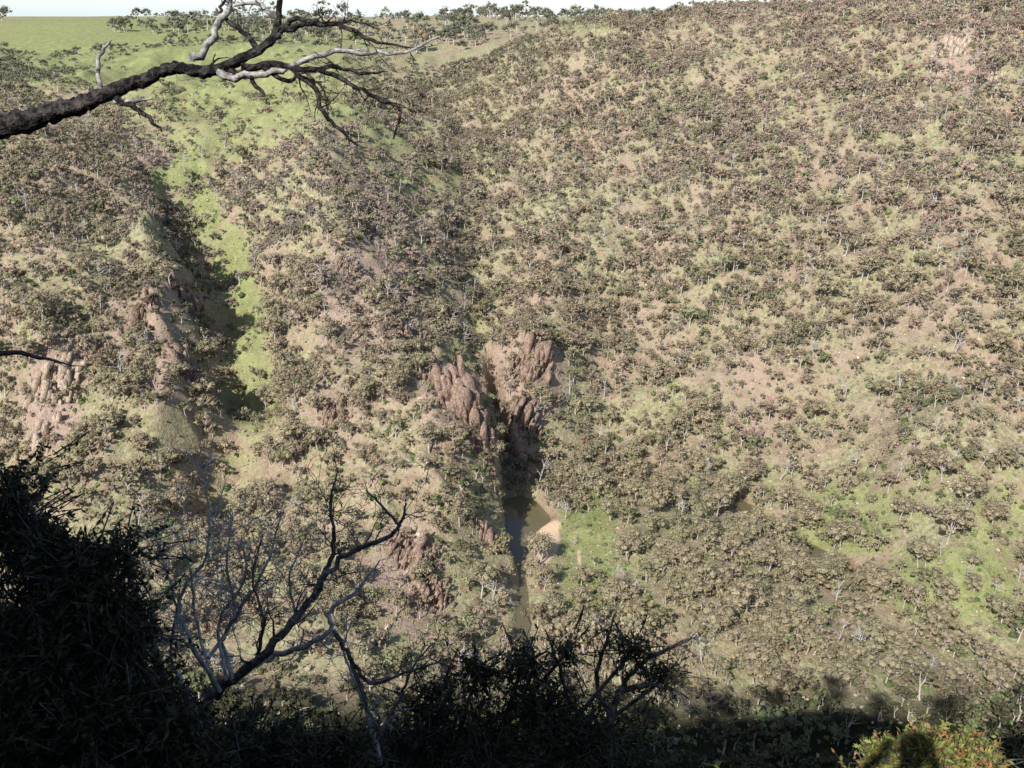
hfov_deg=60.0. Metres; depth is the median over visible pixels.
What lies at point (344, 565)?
gum tree
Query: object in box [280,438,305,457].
gum tree
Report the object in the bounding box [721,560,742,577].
gum tree
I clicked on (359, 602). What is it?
gum tree
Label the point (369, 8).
sky
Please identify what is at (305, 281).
gum tree
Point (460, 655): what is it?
dead tree
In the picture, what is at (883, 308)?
gum tree
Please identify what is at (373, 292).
gum tree
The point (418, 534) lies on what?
scattered stones
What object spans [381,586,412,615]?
gum tree
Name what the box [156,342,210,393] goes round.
rock outcrop
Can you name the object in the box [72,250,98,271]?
gum tree
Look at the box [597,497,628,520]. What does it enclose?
gum tree
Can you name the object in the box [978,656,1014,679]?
gum tree
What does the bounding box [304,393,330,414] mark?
gum tree
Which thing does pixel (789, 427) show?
gum tree
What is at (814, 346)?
dead tree
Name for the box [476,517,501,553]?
rock outcrop
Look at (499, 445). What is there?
gum tree
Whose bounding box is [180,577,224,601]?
gum tree
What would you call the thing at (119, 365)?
dead tree
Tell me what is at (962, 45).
rock outcrop
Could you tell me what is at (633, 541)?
gum tree
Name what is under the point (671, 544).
gum tree
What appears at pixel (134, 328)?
gum tree
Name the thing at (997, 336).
gum tree
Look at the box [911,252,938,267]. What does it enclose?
gum tree
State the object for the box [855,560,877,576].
gum tree
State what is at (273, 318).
gum tree
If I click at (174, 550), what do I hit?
gum tree
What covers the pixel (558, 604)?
gum tree
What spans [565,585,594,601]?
gum tree
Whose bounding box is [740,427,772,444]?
rock outcrop
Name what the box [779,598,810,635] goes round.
gum tree
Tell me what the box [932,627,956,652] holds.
gum tree
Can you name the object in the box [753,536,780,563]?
gum tree
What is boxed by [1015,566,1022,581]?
dead tree
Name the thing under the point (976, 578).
gum tree
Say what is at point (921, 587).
gum tree
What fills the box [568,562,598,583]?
gum tree
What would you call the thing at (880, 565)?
gum tree
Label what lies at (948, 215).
rock outcrop
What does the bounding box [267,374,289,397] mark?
gum tree
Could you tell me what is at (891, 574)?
gum tree
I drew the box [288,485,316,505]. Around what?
gum tree
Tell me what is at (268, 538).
gum tree
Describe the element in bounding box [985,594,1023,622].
gum tree
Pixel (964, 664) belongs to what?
gum tree
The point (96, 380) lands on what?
gum tree
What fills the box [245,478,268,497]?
gum tree
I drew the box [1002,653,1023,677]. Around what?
gum tree
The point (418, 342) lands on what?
gum tree
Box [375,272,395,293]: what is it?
gum tree
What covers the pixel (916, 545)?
gum tree
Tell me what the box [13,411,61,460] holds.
rock outcrop
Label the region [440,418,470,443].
gum tree
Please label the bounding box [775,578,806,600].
gum tree
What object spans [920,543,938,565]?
gum tree
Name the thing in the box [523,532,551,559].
gum tree
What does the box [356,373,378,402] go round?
gum tree
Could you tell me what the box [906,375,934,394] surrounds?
gum tree
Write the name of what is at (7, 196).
rock outcrop
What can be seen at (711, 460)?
gum tree
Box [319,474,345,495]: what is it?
gum tree
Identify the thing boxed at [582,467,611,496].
gum tree
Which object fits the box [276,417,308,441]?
gum tree
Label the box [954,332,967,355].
dead tree
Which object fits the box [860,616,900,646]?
gum tree
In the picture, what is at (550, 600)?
gum tree
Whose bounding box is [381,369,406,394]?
gum tree
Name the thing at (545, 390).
gum tree
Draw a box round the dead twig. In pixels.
[0,340,89,378]
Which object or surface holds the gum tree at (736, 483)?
on the terrain
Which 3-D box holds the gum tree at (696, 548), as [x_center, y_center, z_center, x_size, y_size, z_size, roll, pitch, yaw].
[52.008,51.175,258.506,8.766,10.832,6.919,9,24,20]
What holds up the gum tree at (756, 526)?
on the terrain
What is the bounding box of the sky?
[0,0,966,16]
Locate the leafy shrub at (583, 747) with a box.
[356,606,699,767]
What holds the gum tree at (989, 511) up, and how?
on the terrain
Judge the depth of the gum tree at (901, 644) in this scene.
224.69 m
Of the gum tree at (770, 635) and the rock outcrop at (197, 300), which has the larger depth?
the rock outcrop at (197, 300)
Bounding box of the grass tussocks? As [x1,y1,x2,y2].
[0,99,1023,758]
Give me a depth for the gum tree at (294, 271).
355.13 m
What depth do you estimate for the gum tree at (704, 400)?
340.15 m
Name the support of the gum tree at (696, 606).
on the terrain
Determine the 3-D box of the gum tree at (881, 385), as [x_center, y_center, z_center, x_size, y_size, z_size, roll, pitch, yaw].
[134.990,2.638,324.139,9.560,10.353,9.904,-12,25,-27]
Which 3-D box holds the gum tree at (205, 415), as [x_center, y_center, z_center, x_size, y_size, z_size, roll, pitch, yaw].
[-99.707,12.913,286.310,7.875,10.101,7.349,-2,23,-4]
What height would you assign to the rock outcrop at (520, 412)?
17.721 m
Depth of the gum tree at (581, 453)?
330.73 m
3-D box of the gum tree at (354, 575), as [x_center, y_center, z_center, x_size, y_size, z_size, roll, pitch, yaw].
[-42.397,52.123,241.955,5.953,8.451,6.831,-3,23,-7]
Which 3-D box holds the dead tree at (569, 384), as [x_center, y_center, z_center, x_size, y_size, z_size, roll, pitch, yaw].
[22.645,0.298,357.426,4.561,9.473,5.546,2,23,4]
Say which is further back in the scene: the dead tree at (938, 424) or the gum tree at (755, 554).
the dead tree at (938, 424)
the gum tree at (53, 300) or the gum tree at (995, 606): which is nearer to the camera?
the gum tree at (995, 606)
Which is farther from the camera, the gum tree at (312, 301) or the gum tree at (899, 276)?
the gum tree at (899, 276)
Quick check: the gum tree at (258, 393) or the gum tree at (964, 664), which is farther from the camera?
the gum tree at (258, 393)
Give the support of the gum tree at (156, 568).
on the terrain
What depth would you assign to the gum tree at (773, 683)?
211.10 m
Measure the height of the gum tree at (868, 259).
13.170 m
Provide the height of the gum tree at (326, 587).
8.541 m
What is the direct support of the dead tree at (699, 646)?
on the terrain
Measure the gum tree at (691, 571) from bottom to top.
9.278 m
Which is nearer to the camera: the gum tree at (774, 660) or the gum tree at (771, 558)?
the gum tree at (774, 660)
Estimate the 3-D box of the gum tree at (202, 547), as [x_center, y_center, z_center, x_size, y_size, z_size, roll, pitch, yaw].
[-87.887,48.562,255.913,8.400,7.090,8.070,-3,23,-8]
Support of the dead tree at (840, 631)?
on the terrain
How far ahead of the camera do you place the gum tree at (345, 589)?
234.66 m
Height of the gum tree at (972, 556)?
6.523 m
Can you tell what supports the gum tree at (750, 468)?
on the terrain
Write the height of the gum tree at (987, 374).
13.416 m
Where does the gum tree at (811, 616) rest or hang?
on the terrain
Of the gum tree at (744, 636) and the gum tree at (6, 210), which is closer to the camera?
the gum tree at (744, 636)
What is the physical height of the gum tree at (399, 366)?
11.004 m
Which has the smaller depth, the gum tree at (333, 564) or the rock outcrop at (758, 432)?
the gum tree at (333, 564)
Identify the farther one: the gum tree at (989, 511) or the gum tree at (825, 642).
the gum tree at (989, 511)
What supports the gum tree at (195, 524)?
on the terrain
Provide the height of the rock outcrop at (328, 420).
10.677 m
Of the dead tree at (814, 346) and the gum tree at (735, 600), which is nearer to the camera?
the gum tree at (735, 600)
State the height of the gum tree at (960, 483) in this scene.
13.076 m
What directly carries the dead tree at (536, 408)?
on the terrain
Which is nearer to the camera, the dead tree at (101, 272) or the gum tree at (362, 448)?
the gum tree at (362, 448)
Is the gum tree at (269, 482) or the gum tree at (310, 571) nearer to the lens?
the gum tree at (310, 571)
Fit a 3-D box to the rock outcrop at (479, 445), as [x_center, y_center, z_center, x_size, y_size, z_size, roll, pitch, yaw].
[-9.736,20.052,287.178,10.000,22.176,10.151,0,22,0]
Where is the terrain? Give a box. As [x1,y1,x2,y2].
[0,0,1023,767]
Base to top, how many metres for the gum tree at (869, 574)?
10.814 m
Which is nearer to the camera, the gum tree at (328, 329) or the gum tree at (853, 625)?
the gum tree at (853, 625)
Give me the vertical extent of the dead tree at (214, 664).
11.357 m
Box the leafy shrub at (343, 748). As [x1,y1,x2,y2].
[200,686,407,767]
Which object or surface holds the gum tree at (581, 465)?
on the terrain
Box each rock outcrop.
[0,193,21,214]
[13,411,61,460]
[21,349,86,415]
[50,331,92,350]
[75,333,116,361]
[117,285,159,335]
[150,253,204,314]
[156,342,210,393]
[316,396,355,428]
[330,256,361,278]
[355,276,408,303]
[381,316,426,352]
[386,529,438,581]
[410,567,457,610]
[422,366,442,386]
[432,354,494,451]
[468,419,496,478]
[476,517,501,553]
[505,396,542,444]
[506,430,530,472]
[509,333,553,387]
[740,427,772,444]
[928,198,959,219]
[930,34,972,57]
[963,68,1005,85]
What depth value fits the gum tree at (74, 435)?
267.16 m
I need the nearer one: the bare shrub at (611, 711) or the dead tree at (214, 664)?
the bare shrub at (611, 711)
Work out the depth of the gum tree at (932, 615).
240.73 m
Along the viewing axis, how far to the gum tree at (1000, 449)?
274.84 m
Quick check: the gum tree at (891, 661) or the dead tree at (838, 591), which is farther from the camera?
the dead tree at (838, 591)
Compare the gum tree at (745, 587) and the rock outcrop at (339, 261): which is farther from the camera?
the rock outcrop at (339, 261)
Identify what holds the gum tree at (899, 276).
on the terrain
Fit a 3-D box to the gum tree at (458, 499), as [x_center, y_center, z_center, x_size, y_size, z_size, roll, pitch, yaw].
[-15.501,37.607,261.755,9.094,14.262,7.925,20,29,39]
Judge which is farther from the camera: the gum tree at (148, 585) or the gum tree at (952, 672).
the gum tree at (148, 585)
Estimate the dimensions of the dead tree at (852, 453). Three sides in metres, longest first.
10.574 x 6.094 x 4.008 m
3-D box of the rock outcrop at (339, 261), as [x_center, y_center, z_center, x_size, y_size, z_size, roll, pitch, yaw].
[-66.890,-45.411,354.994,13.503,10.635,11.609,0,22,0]
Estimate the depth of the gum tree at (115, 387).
273.16 m
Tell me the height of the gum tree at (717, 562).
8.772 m
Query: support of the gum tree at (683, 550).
on the terrain
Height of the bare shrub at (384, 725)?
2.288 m
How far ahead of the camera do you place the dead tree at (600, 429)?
345.92 m
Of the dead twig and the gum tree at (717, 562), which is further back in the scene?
the gum tree at (717, 562)
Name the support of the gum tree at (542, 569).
on the terrain
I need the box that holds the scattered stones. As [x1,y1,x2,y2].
[0,12,1023,757]
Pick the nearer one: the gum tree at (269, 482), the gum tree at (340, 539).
the gum tree at (340, 539)
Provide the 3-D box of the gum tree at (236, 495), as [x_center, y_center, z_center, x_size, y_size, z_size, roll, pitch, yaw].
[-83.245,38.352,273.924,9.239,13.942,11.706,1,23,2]
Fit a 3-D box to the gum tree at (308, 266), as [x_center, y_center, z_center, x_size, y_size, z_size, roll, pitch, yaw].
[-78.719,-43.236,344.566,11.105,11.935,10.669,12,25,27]
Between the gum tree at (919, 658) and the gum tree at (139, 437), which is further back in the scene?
the gum tree at (139, 437)
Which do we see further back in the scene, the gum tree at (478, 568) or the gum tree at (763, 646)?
the gum tree at (478, 568)
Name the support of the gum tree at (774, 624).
on the terrain
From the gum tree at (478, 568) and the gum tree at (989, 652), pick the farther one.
the gum tree at (478, 568)
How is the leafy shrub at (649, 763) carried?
on the terrain
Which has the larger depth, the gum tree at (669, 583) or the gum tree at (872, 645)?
the gum tree at (669, 583)
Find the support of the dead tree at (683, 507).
on the terrain
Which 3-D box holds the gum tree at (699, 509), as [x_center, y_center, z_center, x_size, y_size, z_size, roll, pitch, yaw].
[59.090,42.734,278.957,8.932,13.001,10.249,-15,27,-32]
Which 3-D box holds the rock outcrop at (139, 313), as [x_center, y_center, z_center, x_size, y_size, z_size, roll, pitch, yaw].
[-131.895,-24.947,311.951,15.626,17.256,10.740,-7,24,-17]
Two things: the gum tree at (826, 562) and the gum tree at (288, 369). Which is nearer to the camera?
the gum tree at (826, 562)
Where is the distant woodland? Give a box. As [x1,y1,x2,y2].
[0,0,1023,767]
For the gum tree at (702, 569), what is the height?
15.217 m
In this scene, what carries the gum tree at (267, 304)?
on the terrain
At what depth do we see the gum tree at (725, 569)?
247.54 m
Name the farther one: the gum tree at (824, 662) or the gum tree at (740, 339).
the gum tree at (740, 339)
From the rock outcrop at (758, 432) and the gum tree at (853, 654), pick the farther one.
the rock outcrop at (758, 432)
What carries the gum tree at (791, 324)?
on the terrain
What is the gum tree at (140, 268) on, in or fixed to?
on the terrain
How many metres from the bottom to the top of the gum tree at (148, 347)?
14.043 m
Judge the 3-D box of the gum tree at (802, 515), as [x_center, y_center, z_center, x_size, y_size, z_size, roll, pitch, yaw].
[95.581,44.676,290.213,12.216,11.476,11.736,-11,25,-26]
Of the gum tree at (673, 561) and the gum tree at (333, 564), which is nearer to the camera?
the gum tree at (333, 564)
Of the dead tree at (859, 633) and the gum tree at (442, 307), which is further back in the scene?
the gum tree at (442, 307)
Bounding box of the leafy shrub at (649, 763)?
[361,711,722,767]
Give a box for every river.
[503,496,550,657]
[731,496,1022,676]
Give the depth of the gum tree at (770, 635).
225.56 m
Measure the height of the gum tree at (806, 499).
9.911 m
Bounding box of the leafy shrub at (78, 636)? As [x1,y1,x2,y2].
[0,430,253,767]
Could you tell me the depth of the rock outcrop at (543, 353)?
349.17 m
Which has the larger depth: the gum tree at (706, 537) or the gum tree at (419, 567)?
the gum tree at (706, 537)
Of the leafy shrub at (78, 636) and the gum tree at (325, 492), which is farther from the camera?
the gum tree at (325, 492)
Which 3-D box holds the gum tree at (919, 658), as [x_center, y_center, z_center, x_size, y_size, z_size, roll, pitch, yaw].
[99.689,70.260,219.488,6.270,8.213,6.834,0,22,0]
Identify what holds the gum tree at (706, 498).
on the terrain
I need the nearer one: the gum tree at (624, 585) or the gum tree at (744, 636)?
the gum tree at (744, 636)
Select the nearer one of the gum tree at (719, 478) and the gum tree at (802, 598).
the gum tree at (802, 598)
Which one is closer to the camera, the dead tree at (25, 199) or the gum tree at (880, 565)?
the gum tree at (880, 565)
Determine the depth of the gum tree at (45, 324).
293.80 m
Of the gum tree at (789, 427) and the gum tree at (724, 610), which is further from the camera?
the gum tree at (789, 427)
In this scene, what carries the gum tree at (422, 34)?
on the terrain
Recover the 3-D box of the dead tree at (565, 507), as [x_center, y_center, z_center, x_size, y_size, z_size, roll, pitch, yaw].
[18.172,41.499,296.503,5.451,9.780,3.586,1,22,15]
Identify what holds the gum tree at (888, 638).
on the terrain
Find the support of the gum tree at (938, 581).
on the terrain
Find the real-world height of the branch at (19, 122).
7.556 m
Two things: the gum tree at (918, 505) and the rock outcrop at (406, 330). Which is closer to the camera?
the gum tree at (918, 505)
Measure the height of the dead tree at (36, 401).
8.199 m
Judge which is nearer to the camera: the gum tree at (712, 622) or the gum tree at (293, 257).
the gum tree at (712, 622)
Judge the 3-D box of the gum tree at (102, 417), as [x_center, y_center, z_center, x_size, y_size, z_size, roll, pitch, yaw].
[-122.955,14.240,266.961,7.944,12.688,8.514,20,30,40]
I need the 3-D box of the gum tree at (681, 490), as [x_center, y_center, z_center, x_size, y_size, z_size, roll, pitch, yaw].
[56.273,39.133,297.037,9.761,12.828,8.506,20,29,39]
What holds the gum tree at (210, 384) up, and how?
on the terrain
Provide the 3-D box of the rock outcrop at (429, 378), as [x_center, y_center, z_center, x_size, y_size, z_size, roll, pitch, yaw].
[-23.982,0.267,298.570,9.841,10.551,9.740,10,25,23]
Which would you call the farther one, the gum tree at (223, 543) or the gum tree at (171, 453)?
the gum tree at (171, 453)
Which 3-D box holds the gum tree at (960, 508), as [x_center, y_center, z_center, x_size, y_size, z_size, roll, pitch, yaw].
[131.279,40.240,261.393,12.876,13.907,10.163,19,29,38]
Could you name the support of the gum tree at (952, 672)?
on the terrain
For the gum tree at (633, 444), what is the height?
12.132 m
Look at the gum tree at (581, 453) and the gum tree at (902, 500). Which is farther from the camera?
the gum tree at (581, 453)
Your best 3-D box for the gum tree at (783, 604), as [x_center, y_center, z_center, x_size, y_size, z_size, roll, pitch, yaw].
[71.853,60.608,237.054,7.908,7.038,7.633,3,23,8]
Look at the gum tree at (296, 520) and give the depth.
253.22 m
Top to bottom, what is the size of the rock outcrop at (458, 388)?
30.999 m
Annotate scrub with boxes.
[0,0,1023,767]
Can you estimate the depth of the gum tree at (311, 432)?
280.61 m
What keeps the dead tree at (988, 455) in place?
on the terrain
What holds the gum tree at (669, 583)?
on the terrain
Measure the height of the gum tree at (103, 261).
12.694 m
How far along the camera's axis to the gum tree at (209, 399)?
287.12 m
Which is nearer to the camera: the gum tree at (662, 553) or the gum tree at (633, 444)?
the gum tree at (662, 553)
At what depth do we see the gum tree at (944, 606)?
243.70 m
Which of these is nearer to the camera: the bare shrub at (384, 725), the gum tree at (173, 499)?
the bare shrub at (384, 725)
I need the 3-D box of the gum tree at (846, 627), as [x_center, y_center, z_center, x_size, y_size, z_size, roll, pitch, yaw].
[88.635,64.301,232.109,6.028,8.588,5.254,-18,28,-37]
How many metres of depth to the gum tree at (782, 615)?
224.98 m
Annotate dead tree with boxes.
[21,185,31,213]
[29,393,42,411]
[96,260,107,284]
[110,350,127,370]
[130,493,148,524]
[203,656,222,679]
[286,494,299,515]
[455,643,471,667]
[483,575,502,605]
[530,403,540,416]
[537,458,550,487]
[559,498,571,519]
[565,374,571,395]
[595,420,605,436]
[599,377,609,397]
[675,496,688,518]
[691,630,707,662]
[780,457,793,478]
[809,335,819,359]
[832,577,844,603]
[833,619,849,640]
[838,379,849,400]
[847,448,859,468]
[849,624,865,640]
[894,458,905,476]
[932,416,944,433]
[954,240,969,268]
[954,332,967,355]
[980,445,997,469]
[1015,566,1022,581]
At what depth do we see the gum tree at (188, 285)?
355.51 m
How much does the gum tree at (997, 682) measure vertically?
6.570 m
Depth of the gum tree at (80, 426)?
270.28 m
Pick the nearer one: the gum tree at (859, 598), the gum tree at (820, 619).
the gum tree at (820, 619)
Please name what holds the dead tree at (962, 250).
on the terrain
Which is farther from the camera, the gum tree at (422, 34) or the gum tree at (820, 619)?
the gum tree at (422, 34)
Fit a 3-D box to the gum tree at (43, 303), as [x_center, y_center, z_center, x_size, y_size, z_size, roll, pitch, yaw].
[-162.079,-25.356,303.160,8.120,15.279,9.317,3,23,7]
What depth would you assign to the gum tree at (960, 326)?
323.53 m
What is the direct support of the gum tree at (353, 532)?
on the terrain
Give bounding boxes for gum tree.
[0,204,19,230]
[0,415,19,443]
[6,283,32,306]
[12,338,40,364]
[23,289,50,320]
[34,207,58,232]
[36,290,64,320]
[37,316,64,347]
[56,431,94,455]
[62,430,85,449]
[71,419,96,435]
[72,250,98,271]
[77,432,102,456]
[87,372,115,398]
[87,410,118,444]
[89,225,118,247]
[90,211,113,227]
[91,366,120,384]
[93,257,117,281]
[107,378,133,402]
[115,364,147,393]
[122,262,143,280]
[122,324,145,348]
[127,431,154,448]
[131,491,165,523]
[132,340,159,365]
[135,261,151,277]
[136,538,167,565]
[139,578,162,598]
[142,255,171,279]
[144,451,167,482]
[146,554,173,576]
[146,560,175,583]
[155,260,180,287]
[158,445,183,472]
[160,359,191,381]
[161,481,195,514]
[165,543,190,564]
[178,278,200,289]
[180,517,215,554]
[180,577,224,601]
[190,371,220,395]
[192,312,215,323]
[192,337,219,361]
[193,394,217,408]
[193,409,213,432]
[195,538,220,556]
[213,589,241,606]
[218,536,238,550]
[226,487,253,517]
[232,509,256,534]
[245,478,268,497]
[249,476,279,500]
[249,531,281,558]
[252,383,276,403]
[253,431,279,466]
[257,296,284,321]
[262,313,285,344]
[264,562,296,588]
[265,271,288,295]
[266,444,291,467]
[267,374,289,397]
[268,383,287,397]
[270,350,293,371]
[274,363,297,376]
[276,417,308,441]
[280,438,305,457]
[282,251,307,268]
[283,514,307,535]
[283,560,318,588]
[284,266,304,280]
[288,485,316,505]
[293,258,318,276]
[293,277,317,295]
[296,294,323,318]
[303,424,331,449]
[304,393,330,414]
[313,575,338,595]
[314,483,337,497]
[315,320,339,346]
[315,531,350,558]
[315,559,349,585]
[318,561,342,586]
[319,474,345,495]
[319,588,353,615]
[329,582,358,609]
[330,229,354,245]
[336,522,365,550]
[344,387,369,407]
[345,560,364,583]
[347,592,364,605]
[351,442,379,464]
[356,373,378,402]
[359,283,387,305]
[374,301,398,322]
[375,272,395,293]
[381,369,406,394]
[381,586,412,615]
[389,338,414,352]
[390,360,410,383]
[403,23,431,52]
[403,349,435,372]
[407,558,435,576]
[408,336,430,352]
[414,423,445,452]
[422,298,449,323]
[429,297,451,312]
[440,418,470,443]
[441,302,456,322]
[443,489,475,527]
[461,559,498,598]
[482,395,500,418]
[490,420,507,438]
[491,439,504,461]
[493,332,510,348]
[523,531,554,563]
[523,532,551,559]
[529,383,554,400]
[533,564,553,589]
[541,603,556,618]
[542,594,567,616]
[545,596,568,618]
[552,463,574,478]
[561,455,575,473]
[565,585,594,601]
[568,446,593,458]
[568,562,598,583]
[573,459,592,482]
[578,393,603,416]
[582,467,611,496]
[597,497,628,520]
[597,577,631,605]
[600,573,642,603]
[613,531,644,560]
[618,438,647,456]
[624,477,650,499]
[625,456,649,478]
[625,526,656,541]
[642,477,672,511]
[643,512,667,533]
[646,547,675,570]
[649,476,676,492]
[650,533,687,553]
[652,574,673,603]
[654,423,679,453]
[657,575,676,605]
[661,578,687,603]
[662,467,684,482]
[665,484,695,509]
[667,543,701,565]
[668,408,691,435]
[670,485,699,500]
[670,554,690,571]
[673,562,698,579]
[681,573,707,597]
[682,500,718,532]
[683,542,705,561]
[685,448,706,471]
[686,567,710,583]
[687,597,714,624]
[689,557,726,598]
[690,470,715,488]
[691,452,723,468]
[697,393,720,412]
[698,530,719,553]
[698,596,738,635]
[699,519,721,535]
[700,487,722,511]
[701,488,732,517]
[702,568,731,593]
[702,613,732,638]
[703,653,731,677]
[707,472,729,487]
[709,559,725,573]
[712,563,733,580]
[713,471,749,505]
[716,533,748,560]
[720,520,740,536]
[720,592,753,618]
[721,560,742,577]
[723,576,771,612]
[724,526,756,546]
[724,623,751,646]
[726,576,747,589]
[727,332,751,349]
[732,515,765,540]
[735,460,761,486]
[736,637,781,667]
[739,659,774,683]
[744,542,770,563]
[744,621,769,641]
[746,565,771,582]
[746,580,767,603]
[752,603,791,628]
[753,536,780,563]
[753,626,775,639]
[753,662,777,685]
[758,543,785,570]
[758,653,781,669]
[760,670,789,696]
[762,619,786,639]
[768,598,790,611]
[768,607,796,638]
[772,514,795,541]
[774,420,799,446]
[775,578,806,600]
[776,317,803,342]
[776,481,803,510]
[776,553,818,578]
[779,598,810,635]
[782,501,825,528]
[782,542,809,561]
[786,604,819,633]
[787,612,812,630]
[789,494,820,510]
[790,590,813,611]
[793,624,819,654]
[794,666,817,688]
[799,631,833,657]
[801,555,832,580]
[802,398,829,419]
[805,555,841,584]
[809,610,833,634]
[810,277,836,299]
[811,657,840,683]
[820,516,857,548]
[820,546,848,569]
[820,656,860,690]
[835,638,865,664]
[837,614,869,640]
[838,619,855,638]
[838,640,868,658]
[841,519,870,540]
[842,590,872,616]
[848,295,873,313]
[853,563,890,586]
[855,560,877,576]
[857,254,881,281]
[858,638,883,665]
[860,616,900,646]
[865,561,888,577]
[868,295,890,310]
[868,378,892,398]
[868,566,906,595]
[869,303,901,332]
[875,652,905,682]
[881,622,910,641]
[882,637,913,661]
[886,269,910,295]
[889,495,912,516]
[889,627,919,653]
[899,580,935,612]
[903,499,922,517]
[903,653,931,676]
[905,537,935,548]
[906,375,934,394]
[909,536,936,566]
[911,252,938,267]
[912,448,935,467]
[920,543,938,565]
[920,607,963,634]
[929,574,960,603]
[931,598,961,622]
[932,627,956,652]
[933,449,962,481]
[933,509,968,544]
[935,498,978,533]
[935,658,969,679]
[940,319,969,350]
[948,471,989,504]
[954,659,976,676]
[962,630,988,659]
[964,572,985,592]
[965,551,984,568]
[971,646,1004,672]
[973,369,999,400]
[978,502,1007,524]
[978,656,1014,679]
[980,497,1013,521]
[981,329,1008,353]
[984,669,1015,689]
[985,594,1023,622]
[991,440,1015,469]
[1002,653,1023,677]
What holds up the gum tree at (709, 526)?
on the terrain
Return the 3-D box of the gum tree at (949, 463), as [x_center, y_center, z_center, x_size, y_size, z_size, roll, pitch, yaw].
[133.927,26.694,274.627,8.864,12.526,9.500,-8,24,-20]
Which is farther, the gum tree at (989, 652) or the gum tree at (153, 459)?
the gum tree at (153, 459)
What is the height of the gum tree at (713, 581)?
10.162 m
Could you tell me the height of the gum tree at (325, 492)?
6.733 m
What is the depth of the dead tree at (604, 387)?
364.12 m
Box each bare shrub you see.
[113,431,468,759]
[306,596,452,767]
[487,589,726,767]
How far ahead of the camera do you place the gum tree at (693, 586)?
240.37 m
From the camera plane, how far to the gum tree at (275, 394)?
306.78 m
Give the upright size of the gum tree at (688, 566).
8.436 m
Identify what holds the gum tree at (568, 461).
on the terrain
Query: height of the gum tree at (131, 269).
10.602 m
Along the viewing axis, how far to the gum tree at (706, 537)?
266.41 m
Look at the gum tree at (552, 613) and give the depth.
243.79 m
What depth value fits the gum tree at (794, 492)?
298.64 m
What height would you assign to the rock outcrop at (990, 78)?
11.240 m
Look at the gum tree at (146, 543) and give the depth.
245.70 m
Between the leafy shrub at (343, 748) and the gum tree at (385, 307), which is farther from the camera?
the gum tree at (385, 307)
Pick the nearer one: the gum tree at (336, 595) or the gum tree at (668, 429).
the gum tree at (336, 595)
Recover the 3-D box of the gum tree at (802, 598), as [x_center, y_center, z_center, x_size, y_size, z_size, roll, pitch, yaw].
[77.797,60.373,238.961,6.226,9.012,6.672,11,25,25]
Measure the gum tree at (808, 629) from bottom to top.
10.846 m
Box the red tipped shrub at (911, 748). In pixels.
[831,713,1023,767]
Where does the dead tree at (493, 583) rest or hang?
on the terrain
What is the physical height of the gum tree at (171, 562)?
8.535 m
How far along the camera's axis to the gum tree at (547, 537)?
271.24 m
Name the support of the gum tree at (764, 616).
on the terrain
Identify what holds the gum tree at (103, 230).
on the terrain
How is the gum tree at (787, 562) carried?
on the terrain
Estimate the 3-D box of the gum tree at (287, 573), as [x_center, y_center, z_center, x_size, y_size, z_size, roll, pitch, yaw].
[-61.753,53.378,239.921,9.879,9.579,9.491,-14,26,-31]
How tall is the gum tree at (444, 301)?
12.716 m
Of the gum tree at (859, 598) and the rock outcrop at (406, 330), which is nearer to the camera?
the gum tree at (859, 598)
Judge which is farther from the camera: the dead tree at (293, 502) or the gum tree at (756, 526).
the gum tree at (756, 526)
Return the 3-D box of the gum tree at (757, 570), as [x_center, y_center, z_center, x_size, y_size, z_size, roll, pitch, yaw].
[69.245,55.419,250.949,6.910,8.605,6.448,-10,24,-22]
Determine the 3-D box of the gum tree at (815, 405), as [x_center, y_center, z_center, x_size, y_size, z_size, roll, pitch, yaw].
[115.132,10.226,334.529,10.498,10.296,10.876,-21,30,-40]
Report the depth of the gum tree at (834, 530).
277.62 m
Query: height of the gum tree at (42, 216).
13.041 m
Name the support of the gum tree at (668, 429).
on the terrain
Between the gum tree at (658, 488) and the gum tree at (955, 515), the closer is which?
the gum tree at (955, 515)
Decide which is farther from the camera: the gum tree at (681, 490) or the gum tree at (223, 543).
the gum tree at (681, 490)
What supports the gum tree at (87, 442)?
on the terrain
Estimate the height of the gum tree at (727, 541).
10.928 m
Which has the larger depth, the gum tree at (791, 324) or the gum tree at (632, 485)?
the gum tree at (791, 324)
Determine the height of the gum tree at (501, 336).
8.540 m
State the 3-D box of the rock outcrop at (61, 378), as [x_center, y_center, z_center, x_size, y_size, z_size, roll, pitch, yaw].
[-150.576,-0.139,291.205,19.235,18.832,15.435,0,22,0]
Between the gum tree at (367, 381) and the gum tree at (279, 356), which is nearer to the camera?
the gum tree at (367, 381)
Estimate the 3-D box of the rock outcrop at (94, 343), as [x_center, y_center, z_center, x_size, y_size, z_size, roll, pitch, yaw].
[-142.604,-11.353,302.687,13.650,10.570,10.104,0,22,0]
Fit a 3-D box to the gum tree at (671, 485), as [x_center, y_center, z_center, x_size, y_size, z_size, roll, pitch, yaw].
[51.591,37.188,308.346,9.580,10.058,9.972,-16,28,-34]
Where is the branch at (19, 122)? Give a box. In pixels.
[0,0,438,146]
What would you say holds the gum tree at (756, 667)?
on the terrain
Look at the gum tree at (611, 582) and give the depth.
246.00 m
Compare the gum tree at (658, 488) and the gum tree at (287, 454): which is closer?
the gum tree at (287, 454)
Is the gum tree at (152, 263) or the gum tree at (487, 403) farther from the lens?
the gum tree at (152, 263)
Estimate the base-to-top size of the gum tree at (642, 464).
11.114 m
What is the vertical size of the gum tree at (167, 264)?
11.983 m
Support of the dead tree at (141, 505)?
on the terrain
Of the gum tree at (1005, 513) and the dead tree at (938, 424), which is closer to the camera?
the gum tree at (1005, 513)
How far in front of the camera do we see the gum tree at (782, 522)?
280.46 m
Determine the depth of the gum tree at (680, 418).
336.94 m

